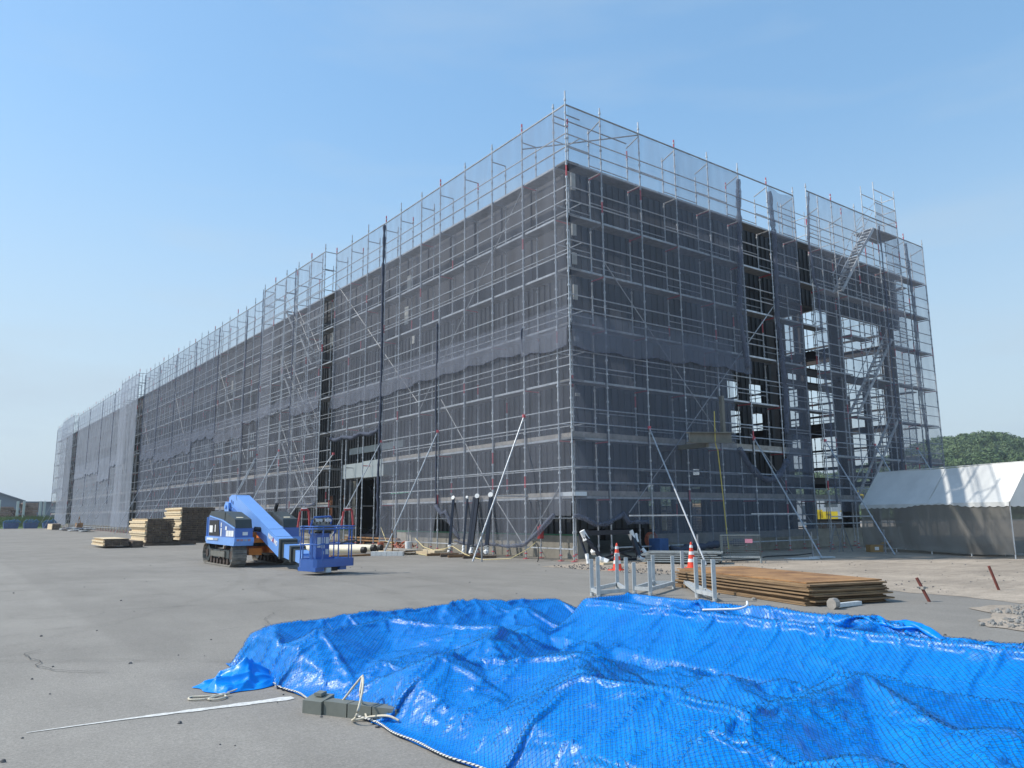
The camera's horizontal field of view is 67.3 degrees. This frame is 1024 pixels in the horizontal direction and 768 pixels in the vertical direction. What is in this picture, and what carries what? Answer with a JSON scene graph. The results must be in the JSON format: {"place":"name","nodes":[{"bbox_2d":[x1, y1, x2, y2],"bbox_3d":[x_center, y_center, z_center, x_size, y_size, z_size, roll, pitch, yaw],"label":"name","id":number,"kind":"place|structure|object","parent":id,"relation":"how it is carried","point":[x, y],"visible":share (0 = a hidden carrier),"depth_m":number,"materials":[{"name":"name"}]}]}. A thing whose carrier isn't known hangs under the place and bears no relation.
{"place":"outdoors","nodes":[
{"label":"outdoors","id":0,"kind":"place"},
{"bbox_2d":[0,492,55,516],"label":"storage shed","id":1,"kind":"structure","parent":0,"point":[8,500],"depth_m":161.52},
{"bbox_2d":[128,540,142,546],"bbox_3d":[-18.359,7.683,37.120,0.450,0.270,3.000,7,-12,-36],"label":"board bundle","id":2,"kind":"object","parent":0,"point":[134,543],"visible":0.71,"depth_m":35.97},
{"bbox_2d":[0,521,1023,767],"bbox_3d":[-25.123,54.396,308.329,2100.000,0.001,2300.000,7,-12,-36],"label":"asphalt yard","id":3,"kind":"structure","parent":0,"point":[172,617],"depth_m":9.38,"materials":[{"name":"asphalt"}]},
{"bbox_2d":[0,507,19,516],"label":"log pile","id":4,"kind":"object","parent":3,"relation":"on","point":[8,511],"visible":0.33,"depth_m":130.44,"materials":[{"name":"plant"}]},
{"bbox_2d":[3,519,20,528],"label":"blue skip","id":5,"kind":"object","parent":3,"relation":"on","point":[12,524],"visible":1,"depth_m":110.77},
{"bbox_2d":[18,503,37,516],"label":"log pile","id":6,"kind":"object","parent":3,"relation":"on","point":[31,509],"visible":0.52,"depth_m":131.62,"materials":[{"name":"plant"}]},
{"bbox_2d":[0,514,61,528],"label":"grass bank","id":7,"kind":"structure","parent":3,"relation":"on","point":[24,518],"depth_m":123.58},
{"bbox_2d":[23,519,39,528],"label":"blue skip","id":8,"kind":"object","parent":3,"relation":"on","point":[30,523],"visible":1,"depth_m":112.28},
{"bbox_2d":[42,519,56,527],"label":"blue skip","id":9,"kind":"object","parent":3,"relation":"on","point":[52,521],"visible":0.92,"depth_m":113.70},
{"bbox_2d":[47,524,60,529],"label":"timber stack","id":10,"kind":"object","parent":3,"relation":"on","point":[54,526],"visible":1,"depth_m":96.89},
{"bbox_2d":[91,537,129,545],"bbox_3d":[-19.209,7.527,36.781,1.107,0.329,3.504,7,-12,-36],"label":"timber stack","id":11,"kind":"object","parent":3,"relation":"on","point":[108,541],"visible":1,"depth_m":35.61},
{"bbox_2d":[26,696,293,732],"bbox_3d":[-2.364,2.277,5.332,1.697,0.001,0.131,5,-11,-30],"label":"chalk line","id":12,"kind":"object","parent":3,"relation":"on","point":[246,703],"visible":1,"depth_m":5.44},
{"bbox_2d":[129,518,195,545],"bbox_3d":[-18.368,7.759,40.527,2.630,1.332,4.343,7,-12,-36],"label":"timber stack","id":13,"kind":"object","parent":3,"relation":"on","point":[153,532],"visible":1,"depth_m":38.83,"materials":[{"name":"wood"}]},
{"bbox_2d":[163,507,214,542],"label":"timber stack","id":14,"kind":"object","parent":3,"relation":"on","point":[190,523],"visible":0.77,"depth_m":42.67,"materials":[{"name":"wood"}]},
{"bbox_2d":[188,689,236,700],"bbox_3d":[-2.188,2.343,5.816,0.473,0.034,0.239,9,-13,-42],"label":"rope","id":15,"kind":"object","parent":3,"relation":"on","point":[212,697],"visible":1,"depth_m":5.75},
{"bbox_2d":[192,657,273,692],"bbox_3d":[-2.192,2.314,6.184,0.476,0.209,0.566,-9,-13,42],"label":"tarpaulin","id":16,"kind":"object","parent":3,"relation":"on","point":[245,674],"visible":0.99,"depth_m":6.11,"materials":[{"name":"plastic"}]},
{"bbox_2d":[202,495,356,572],"bbox_3d":[-6.617,4.003,21.244,1.950,2.055,7.976,7,-12,-36],"label":"boom lift","id":17,"kind":"object","parent":3,"relation":"on","point":[241,527],"visible":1,"depth_m":21.18,"materials":[{"name":"metal"}]},
{"bbox_2d":[291,453,334,513],"bbox_3d":[-9.646,5.300,35.199,3.102,4.250,0.117,-2,-10,10],"label":"raking prop","id":18,"kind":"object","parent":3,"relation":"on","point":[313,482],"visible":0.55,"depth_m":35.22,"materials":[{"name":"metal"}]},
{"bbox_2d":[50,91,588,561],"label":"scaffold","id":19,"kind":"object","parent":3,"relation":"on","point":[492,207],"visible":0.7,"depth_m":32.48,"materials":[{"name":"metal"}]},
{"bbox_2d":[52,427,64,493],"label":"net","id":20,"kind":"object","parent":19,"relation":"attached to","point":[57,459],"visible":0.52,"depth_m":126.34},
{"bbox_2d":[54,415,74,524],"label":"net","id":21,"kind":"object","parent":19,"relation":"hanging from","point":[63,483],"visible":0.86,"depth_m":113.16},
{"bbox_2d":[70,465,85,524],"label":"net","id":22,"kind":"object","parent":19,"relation":"attached to","point":[78,485],"visible":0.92,"depth_m":104.17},
{"bbox_2d":[73,410,89,479],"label":"net","id":23,"kind":"object","parent":19,"relation":"attached to","point":[83,430],"visible":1,"depth_m":105.20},
{"bbox_2d":[81,462,96,524],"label":"net","id":24,"kind":"object","parent":19,"relation":"attached to","point":[90,482],"visible":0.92,"depth_m":95.74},
{"bbox_2d":[85,402,102,475],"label":"net","id":25,"kind":"object","parent":19,"relation":"attached to","point":[94,440],"visible":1,"depth_m":97.00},
{"bbox_2d":[95,401,103,503],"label":"gathered edge","id":26,"kind":"object","parent":19,"relation":"hanging from","point":[99,451],"visible":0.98,"depth_m":92.92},
{"bbox_2d":[93,457,108,525],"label":"net","id":27,"kind":"object","parent":19,"relation":"attached to","point":[100,519],"visible":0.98,"depth_m":88.47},
{"bbox_2d":[96,393,115,482],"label":"net","id":28,"kind":"object","parent":19,"relation":"attached to","point":[105,444],"visible":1,"depth_m":89.73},
{"bbox_2d":[106,394,115,503],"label":"gathered edge","id":29,"kind":"object","parent":19,"relation":"hanging from","point":[110,450],"visible":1,"depth_m":86.41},
{"bbox_2d":[105,457,120,525],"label":"net","id":30,"kind":"object","parent":19,"relation":"attached to","point":[109,500],"visible":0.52,"depth_m":83.93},
{"bbox_2d":[109,390,121,468],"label":"net","id":31,"kind":"object","parent":19,"relation":"attached to","point":[115,432],"visible":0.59,"depth_m":85.28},
{"bbox_2d":[121,400,138,512],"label":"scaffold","id":32,"kind":"object","parent":19,"relation":"on","point":[133,463],"visible":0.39,"depth_m":74.75,"materials":[{"name":"metal"}]},
{"bbox_2d":[110,373,138,527],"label":"net","id":33,"kind":"object","parent":32,"relation":"hanging from","point":[126,427],"visible":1,"depth_m":76.16,"materials":[{"name":"fabric"}]},
{"bbox_2d":[136,375,145,501],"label":"gathered edge","id":34,"kind":"object","parent":19,"relation":"attached to","point":[140,438],"visible":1,"depth_m":73.62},
{"bbox_2d":[151,365,160,500],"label":"gathered edge","id":35,"kind":"object","parent":19,"relation":"hanging from","point":[155,432],"visible":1,"depth_m":68.55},
{"bbox_2d":[167,355,177,499],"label":"gathered edge","id":36,"kind":"object","parent":19,"relation":"hanging from","point":[172,427],"visible":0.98,"depth_m":63.54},
{"bbox_2d":[187,343,197,497],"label":"gathered edge","id":37,"kind":"object","parent":19,"relation":"hanging from","point":[191,424],"visible":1,"depth_m":58.57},
{"bbox_2d":[210,328,220,495],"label":"gathered edge","id":38,"kind":"object","parent":19,"relation":"hanging from","point":[215,415],"visible":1,"depth_m":53.64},
{"bbox_2d":[238,310,248,493],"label":"gathered edge","id":39,"kind":"object","parent":19,"relation":"hanging from","point":[243,401],"visible":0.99,"depth_m":48.75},
{"bbox_2d":[253,289,263,497],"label":"gathered edge","id":40,"kind":"object","parent":19,"relation":"attached to","point":[258,394],"visible":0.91,"depth_m":44.53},
{"bbox_2d":[257,290,323,508],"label":"stair scaffold","id":41,"kind":"object","parent":19,"relation":"attached to","point":[301,335],"visible":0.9,"depth_m":40.07,"materials":[{"name":"metal"}]},
{"bbox_2d":[285,268,296,511],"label":"gathered edge","id":42,"kind":"object","parent":19,"relation":"attached to","point":[290,393],"visible":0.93,"depth_m":40.33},
{"bbox_2d":[329,428,377,441],"bbox_3d":[-7.236,1.326,35.196,0.254,2.453,5.400,7,-12,-36],"label":"net","id":43,"kind":"object","parent":19,"relation":"attached to","point":[358,434],"visible":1,"depth_m":34.72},
{"bbox_2d":[376,225,385,535],"bbox_3d":[-5.681,-0.371,33.316,0.147,13.687,0.227,7,-12,-36],"label":"gathered edge","id":44,"kind":"object","parent":19,"relation":"attached to","point":[381,367],"visible":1,"depth_m":33.25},
{"bbox_2d":[435,323,437,503],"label":"gathered edge","id":45,"kind":"object","parent":19,"relation":"attached to","point":[436,416],"visible":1,"depth_m":29.19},
{"bbox_2d":[434,504,459,539],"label":"gathered edge","id":46,"kind":"object","parent":19,"relation":"attached to","point":[445,512],"visible":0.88,"depth_m":27.81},
{"bbox_2d":[437,353,521,377],"bbox_3d":[-1.327,-4.417,27.892,0.149,7.769,5.406,7,-12,-36],"label":"net","id":47,"kind":"object","parent":19,"relation":"attached to","point":[481,364],"visible":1,"depth_m":26.96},
{"bbox_2d":[454,513,555,547],"bbox_3d":[-0.379,4.816,25.165,0.174,1.126,5.611,7,-12,-36],"label":"gathered edge","id":48,"kind":"object","parent":19,"relation":"attached to","point":[543,526],"visible":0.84,"depth_m":23.93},
{"bbox_2d":[306,546,366,552],"bbox_3d":[-6.933,5.915,27.511,4.016,0.217,0.223,-5,-11,23],"label":"wrapped pipe","id":49,"kind":"object","parent":3,"relation":"on","point":[354,549],"visible":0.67,"depth_m":26.92,"materials":[{"name":"white plastic"}]},
{"bbox_2d":[305,545,376,551],"bbox_3d":[-6.693,5.967,28.027,4.061,0.252,0.244,-5,-11,23],"label":"wrapped pipe","id":50,"kind":"object","parent":3,"relation":"on","point":[371,548],"visible":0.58,"depth_m":27.32,"materials":[{"name":"white plastic"}]},
{"bbox_2d":[302,690,397,720],"bbox_3d":[-1.070,2.189,5.234,0.760,0.130,0.160,-5,-11,25],"label":"plastic weight","id":51,"kind":"object","parent":3,"relation":"on","point":[320,702],"visible":0.83,"depth_m":5.22,"materials":[{"name":"plastic"}]},
{"bbox_2d":[342,676,399,721],"bbox_3d":[-1.040,2.110,5.154,0.189,0.260,0.741,9,-13,-43],"label":"rope","id":52,"kind":"object","parent":51,"relation":"on","point":[359,704],"visible":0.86,"depth_m":5.07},
{"bbox_2d":[329,440,382,541],"bbox_3d":[-6.580,4.583,32.038,2.313,4.550,0.116,4,-11,-22],"label":"raking prop","id":53,"kind":"object","parent":3,"relation":"on","point":[381,441],"visible":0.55,"depth_m":32.18,"materials":[{"name":"metal"}]},
{"bbox_2d":[273,682,484,767],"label":"border rope","id":54,"kind":"object","parent":3,"relation":"on","point":[422,744],"visible":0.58,"depth_m":4.58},
{"bbox_2d":[329,548,431,556],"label":"lumber pieces","id":55,"kind":"object","parent":3,"relation":"on","point":[421,551],"visible":0.62,"depth_m":27.57,"materials":[{"name":"brown wood"}]},
{"bbox_2d":[371,551,403,555],"bbox_3d":[-4.306,5.868,26.614,1.135,0.144,0.200,-2,-10,8],"label":"foam block","id":56,"kind":"object","parent":3,"relation":"on","point":[387,553],"depth_m":26.54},
{"bbox_2d":[384,430,439,550],"bbox_3d":[-3.676,3.906,28.217,2.164,4.550,0.119,5,-11,-29],"label":"raking prop","id":57,"kind":"object","parent":3,"relation":"on","point":[437,431],"visible":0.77,"depth_m":28.10,"materials":[{"name":"metal"}]},
{"bbox_2d":[447,496,455,552],"bbox_3d":[-2.141,4.953,27.248,0.159,2.001,0.763,-2,-10,8],"label":"leaning post","id":58,"kind":"object","parent":3,"relation":"on","point":[453,498],"visible":0.98,"depth_m":27.21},
{"bbox_2d":[440,554,472,556],"bbox_3d":[-1.852,5.734,25.731,1.100,0.080,0.100,3,-10,-17],"label":"timber bearer","id":59,"kind":"object","parent":3,"relation":"on","point":[444,555],"visible":0.5,"depth_m":25.62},
{"bbox_2d":[466,494,479,554],"bbox_3d":[-1.314,4.737,26.120,0.300,2.034,0.773,-4,-10,20],"label":"leaning post","id":60,"kind":"object","parent":59,"relation":"on","point":[472,525],"visible":1,"depth_m":26.09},
{"bbox_2d":[381,528,536,559],"bbox_3d":[-2.905,5.614,27.459,1.425,0.906,10.621,7,-12,-36],"label":"cable","id":61,"kind":"object","parent":3,"relation":"on","point":[458,550],"visible":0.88,"depth_m":26.33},
{"bbox_2d":[461,496,468,553],"bbox_3d":[-1.610,4.834,26.517,0.121,1.969,0.710,-2,-10,10],"label":"leaning post","id":62,"kind":"object","parent":3,"relation":"on","point":[464,534],"visible":0.97,"depth_m":26.49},
{"bbox_2d":[463,555,496,558],"bbox_3d":[-1.036,5.540,24.635,1.100,0.080,0.100,3,-10,-17],"label":"timber bearer","id":63,"kind":"object","parent":3,"relation":"on","point":[487,556],"visible":0.93,"depth_m":24.58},
{"bbox_2d":[62,171,905,558],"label":"warehouse","id":64,"kind":"structure","parent":3,"relation":"on","point":[624,457],"depth_m":29.92,"materials":[{"name":"grey metal"}]},
{"bbox_2d":[714,411,728,548],"bbox_3d":[6.633,3.028,24.430,0.364,4.352,0.058,5,-11,-27],"label":"rope","id":65,"kind":"object","parent":64,"relation":"hanging from","point":[720,477],"visible":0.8,"depth_m":24.44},
{"bbox_2d":[483,492,492,554],"bbox_3d":[-0.765,4.590,25.405,0.222,2.046,0.695,-3,-10,17],"label":"leaning post","id":66,"kind":"object","parent":3,"relation":"on","point":[486,547],"visible":0.99,"depth_m":25.32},
{"bbox_2d":[472,414,528,561],"bbox_3d":[-0.309,3.095,23.633,0.248,4.550,2.275,-10,-14,44],"label":"raking prop","id":67,"kind":"object","parent":3,"relation":"on","point":[496,495],"visible":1,"depth_m":23.60,"materials":[{"name":"metal"}]},
{"bbox_2d":[0,561,1017,762],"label":"loose stones","id":68,"kind":"object","parent":3,"relation":"on","point":[179,722],"visible":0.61,"depth_m":17.99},
{"bbox_2d":[589,553,628,596],"bbox_3d":[1.622,3.272,13.241,0.630,0.660,1.620,0,-10,0],"label":"post rack","id":69,"kind":"object","parent":3,"relation":"on","point":[598,590],"visible":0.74,"depth_m":12.84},
{"bbox_2d":[226,593,1023,767],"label":"tarpaulin","id":70,"kind":"object","parent":3,"relation":"on","point":[927,631],"visible":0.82,"depth_m":4.87,"materials":[{"name":"plastic"}]},
{"bbox_2d":[228,592,1023,767],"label":"cargo net","id":71,"kind":"object","parent":70,"relation":"on","point":[923,710],"visible":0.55,"depth_m":4.87,"materials":[{"name":"blue"}]},
{"bbox_2d":[702,601,748,610],"bbox_3d":[1.849,1.906,6.583,0.417,0.080,0.150,1,-10,-6],"label":"bent white pipe","id":72,"kind":"object","parent":70,"relation":"on","point":[730,609],"visible":1,"depth_m":6.56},
{"bbox_2d":[632,555,674,595],"bbox_3d":[2.491,3.361,13.591,0.439,0.590,1.476,-5,-11,25],"label":"post rack","id":73,"kind":"object","parent":3,"relation":"on","point":[651,583],"visible":0.89,"depth_m":13.31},
{"bbox_2d":[680,551,716,601],"bbox_3d":[3.133,3.268,13.250,0.228,0.650,2.751,-1,-10,3],"label":"post rack","id":74,"kind":"object","parent":3,"relation":"on","point":[697,588],"visible":0.81,"depth_m":12.57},
{"bbox_2d":[675,566,894,605],"bbox_3d":[4.311,3.397,13.100,1.775,0.328,3.751,3,-10,-20],"label":"steel plate stack","id":75,"kind":"object","parent":3,"relation":"on","point":[795,587],"visible":0.93,"depth_m":11.96,"materials":[{"name":"metal"}]},
{"bbox_2d":[827,598,861,609],"bbox_3d":[4.808,3.138,11.088,0.811,0.148,0.136,8,-13,-39],"label":"barrier foot","id":76,"kind":"object","parent":3,"relation":"on","point":[833,603],"visible":1,"depth_m":10.87},
{"bbox_2d":[915,577,930,601],"bbox_3d":[6.271,3.146,11.729,0.195,0.388,0.095,-5,-11,24],"label":"pipe stake","id":77,"kind":"object","parent":3,"relation":"on","point":[922,587],"visible":0.9,"depth_m":11.72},
{"bbox_2d":[0,0,1023,501],"label":"sky","id":78,"kind":"structure","parent":0,"point":[163,163],"materials":[{"name":"blue"}]},
{"bbox_2d":[541,523,1023,603],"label":"gravel ground","id":79,"kind":"structure","parent":0,"point":[903,566],"depth_m":19.37,"materials":[{"name":"gravel"}]},
{"bbox_2d":[578,529,646,563],"bbox_3d":[2.932,4.617,21.853,2.412,0.997,0.942,7,-12,-36],"label":"portal stand","id":80,"kind":"object","parent":79,"relation":"on","point":[633,537],"visible":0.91,"depth_m":22.02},
{"bbox_2d":[608,543,623,570],"bbox_3d":[2.578,4.235,18.880,0.340,0.655,0.340,-8,-12,36],"label":"traffic cone","id":81,"kind":"object","parent":79,"relation":"on","point":[619,560],"visible":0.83,"depth_m":18.81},
{"bbox_2d":[645,532,657,545],"bbox_3d":[4.466,5.000,24.745,0.438,0.478,0.226,7,-12,-36],"label":"hose coil","id":82,"kind":"object","parent":79,"relation":"on","point":[647,539],"visible":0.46,"depth_m":24.68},
{"bbox_2d":[649,538,668,550],"bbox_3d":[4.615,5.081,24.184,0.400,0.450,0.450,7,-12,-36],"label":"blue crate","id":83,"kind":"object","parent":79,"relation":"on","point":[659,544],"visible":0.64,"depth_m":24.04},
{"bbox_2d":[629,426,706,565],"bbox_3d":[4.520,3.085,22.602,1.991,4.150,3.829,-2,-10,11],"label":"raking prop","id":84,"kind":"object","parent":79,"relation":"on","point":[685,515],"visible":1,"depth_m":21.59,"materials":[{"name":"metal"}]},
{"bbox_2d":[649,507,701,530],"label":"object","id":85,"kind":"object","parent":79,"relation":"on","point":[668,519],"visible":0.3,"depth_m":58.09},
{"bbox_2d":[641,550,723,562],"bbox_3d":[4.743,4.794,21.401,2.188,0.267,1.010,-3,-10,16],"label":"panel stack","id":86,"kind":"object","parent":79,"relation":"on","point":[661,556],"visible":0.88,"depth_m":21.08,"materials":[{"name":"grey metal"}]},
{"bbox_2d":[684,542,694,567],"bbox_3d":[4.506,4.296,19.324,0.340,0.655,0.340,-8,-12,36],"label":"traffic cone","id":87,"kind":"object","parent":79,"relation":"on","point":[690,558],"visible":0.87,"depth_m":19.27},
{"bbox_2d":[522,104,944,558],"bbox_3d":[10.846,-0.984,30.468,23.292,14.724,2.340,6,-11,-32],"label":"scaffold","id":88,"kind":"object","parent":79,"relation":"on","point":[602,227],"visible":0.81,"depth_m":28.00,"materials":[{"name":"metal"}]},
{"bbox_2d":[561,492,586,495],"bbox_3d":[2.140,3.325,23.218,1.250,0.120,0.750,7,-12,-36],"label":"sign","id":89,"kind":"object","parent":88,"relation":"on","point":[575,493],"visible":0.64,"depth_m":22.75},
{"bbox_2d":[573,512,648,526],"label":"gathered edge","id":90,"kind":"object","parent":88,"relation":"attached to","point":[623,515],"visible":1,"depth_m":23.13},
{"bbox_2d":[573,345,685,363],"bbox_3d":[3.872,-4.763,25.384,5.058,8.009,0.142,7,-12,-36],"label":"net","id":91,"kind":"object","parent":88,"relation":"attached to","point":[630,357],"visible":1,"depth_m":24.59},
{"bbox_2d":[669,539,746,550],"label":"gathered edge","id":92,"kind":"object","parent":88,"relation":"attached to","point":[710,545],"visible":0.66,"depth_m":25.49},
{"bbox_2d":[736,179,749,367],"bbox_3d":[8.550,-4.233,28.822,0.601,7.400,0.280,7,-12,-36],"label":"gathered edge","id":93,"kind":"object","parent":88,"relation":"attached to","point":[739,293],"visible":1,"depth_m":28.71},
{"bbox_2d":[737,447,789,482],"bbox_3d":[9.208,2.965,28.037,2.928,1.241,0.318,7,-12,-36],"label":"gathered edge","id":94,"kind":"object","parent":88,"relation":"attached to","point":[779,473],"visible":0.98,"depth_m":27.82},
{"bbox_2d":[767,191,789,433],"bbox_3d":[10.357,-2.893,29.930,0.400,9.698,0.286,7,-12,-36],"label":"gathered edge","id":95,"kind":"object","parent":88,"relation":"attached to","point":[778,328],"visible":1,"depth_m":29.79,"materials":[{"name":"fabric"}]},
{"bbox_2d":[904,243,931,469],"bbox_3d":[19.101,-0.595,36.037,0.423,12.481,0.194,7,-12,-36],"label":"gathered edge","id":96,"kind":"object","parent":88,"relation":"attached to","point":[917,360],"visible":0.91,"depth_m":36.08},
{"bbox_2d":[719,534,761,562],"bbox_3d":[6.507,4.664,21.870,1.115,0.762,1.232,-4,-10,18],"label":"cage","id":97,"kind":"object","parent":79,"relation":"on","point":[747,541],"visible":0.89,"depth_m":21.55,"materials":[{"name":"metal"}]},
{"bbox_2d":[731,553,811,560],"bbox_3d":[8.183,5.376,23.990,0.386,0.044,5.692,-10,-13,43],"label":"hose","id":98,"kind":"object","parent":79,"relation":"on","point":[771,556],"visible":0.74,"depth_m":24.17,"materials":[{"name":"black rubber"}]},
{"bbox_2d":[751,437,822,558],"bbox_3d":[8.949,3.569,25.468,1.971,4.100,4.228,-4,-10,18],"label":"raking prop","id":99,"kind":"object","parent":79,"relation":"on","point":[796,513],"visible":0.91,"depth_m":24.34,"materials":[{"name":"metal"}]},
{"bbox_2d":[649,264,926,530],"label":"scaffold","id":100,"kind":"object","parent":79,"relation":"on","point":[872,397],"visible":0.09,"depth_m":40.90,"materials":[{"name":"metal"}]},
{"bbox_2d":[784,556,834,558],"bbox_3d":[8.983,5.212,23.067,1.763,0.034,0.660,4,-11,-25],"label":"flat board","id":101,"kind":"object","parent":79,"relation":"on","point":[817,557],"visible":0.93,"depth_m":23.14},
{"bbox_2d":[797,501,841,525],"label":"site cabin","id":102,"kind":"object","parent":79,"relation":"on","point":[822,507],"visible":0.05,"depth_m":74.60,"materials":[{"name":"white metal"}]},
{"bbox_2d":[817,494,862,527],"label":"excavator","id":103,"kind":"object","parent":79,"relation":"on","point":[824,516],"visible":0.2,"depth_m":63.24,"materials":[{"name":"yellow metal"}]},
{"bbox_2d":[829,524,852,551],"bbox_3d":[11.585,5.435,27.147,1.039,0.964,0.184,5,-11,-27],"label":"stepladder","id":104,"kind":"object","parent":79,"relation":"on","point":[838,535],"visible":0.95,"depth_m":27.17,"materials":[{"name":"metal"}]},
{"bbox_2d":[777,182,919,547],"bbox_3d":[14.294,-1.225,33.267,7.370,16.094,2.292,7,-12,-36],"label":"stair scaffold","id":105,"kind":"object","parent":79,"relation":"on","point":[872,232],"visible":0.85,"depth_m":32.94,"materials":[{"name":"metal"}]},
{"bbox_2d":[807,192,837,502],"bbox_3d":[12.141,-1.631,30.279,0.704,12.482,0.145,7,-12,-36],"label":"gathered edge","id":106,"kind":"object","parent":105,"relation":"attached to","point":[820,317],"visible":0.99,"depth_m":30.38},
{"bbox_2d":[878,225,902,469],"bbox_3d":[16.514,-1.215,33.463,0.231,11.882,0.111,7,-12,-36],"label":"gathered edge","id":107,"kind":"object","parent":105,"relation":"attached to","point":[889,339],"visible":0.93,"depth_m":33.46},
{"bbox_2d":[824,439,895,554],"bbox_3d":[11.890,3.802,27.104,1.835,4.150,4.455,-3,-10,16],"label":"raking prop","id":108,"kind":"object","parent":79,"relation":"on","point":[871,516],"visible":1,"depth_m":25.87,"materials":[{"name":"metal"}]},
{"bbox_2d":[866,541,889,551],"bbox_3d":[12.710,5.629,26.712,0.703,0.384,0.440,-1,-10,1],"label":"cardboard box","id":109,"kind":"object","parent":79,"relation":"on","point":[874,548],"visible":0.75,"depth_m":26.53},
{"bbox_2d":[860,461,1023,558],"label":"event tent","id":110,"kind":"object","parent":79,"relation":"on","point":[975,509],"visible":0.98,"depth_m":24.63,"materials":[{"name":"fabric"}]},
{"bbox_2d":[987,566,999,589],"bbox_3d":[8.370,3.379,13.359,0.181,0.444,0.048,0,-10,0],"label":"pipe stake","id":111,"kind":"object","parent":79,"relation":"on","point":[993,578],"visible":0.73,"depth_m":13.34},
{"bbox_2d":[653,440,1023,518],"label":"hill","id":112,"kind":"structure","parent":0,"point":[915,455],"depth_m":199.86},
{"bbox_2d":[648,430,1023,515],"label":"hillside forest","id":113,"kind":"object","parent":112,"relation":"on","point":[1010,447],"visible":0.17,"depth_m":201.24,"materials":[{"name":"green plant"}]},
{"bbox_2d":[971,603,1023,630],"bbox_3d":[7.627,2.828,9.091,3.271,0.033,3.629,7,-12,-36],"label":"rubble","id":114,"kind":"object","parent":0,"point":[1018,620],"visible":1,"depth_m":9.56,"materials":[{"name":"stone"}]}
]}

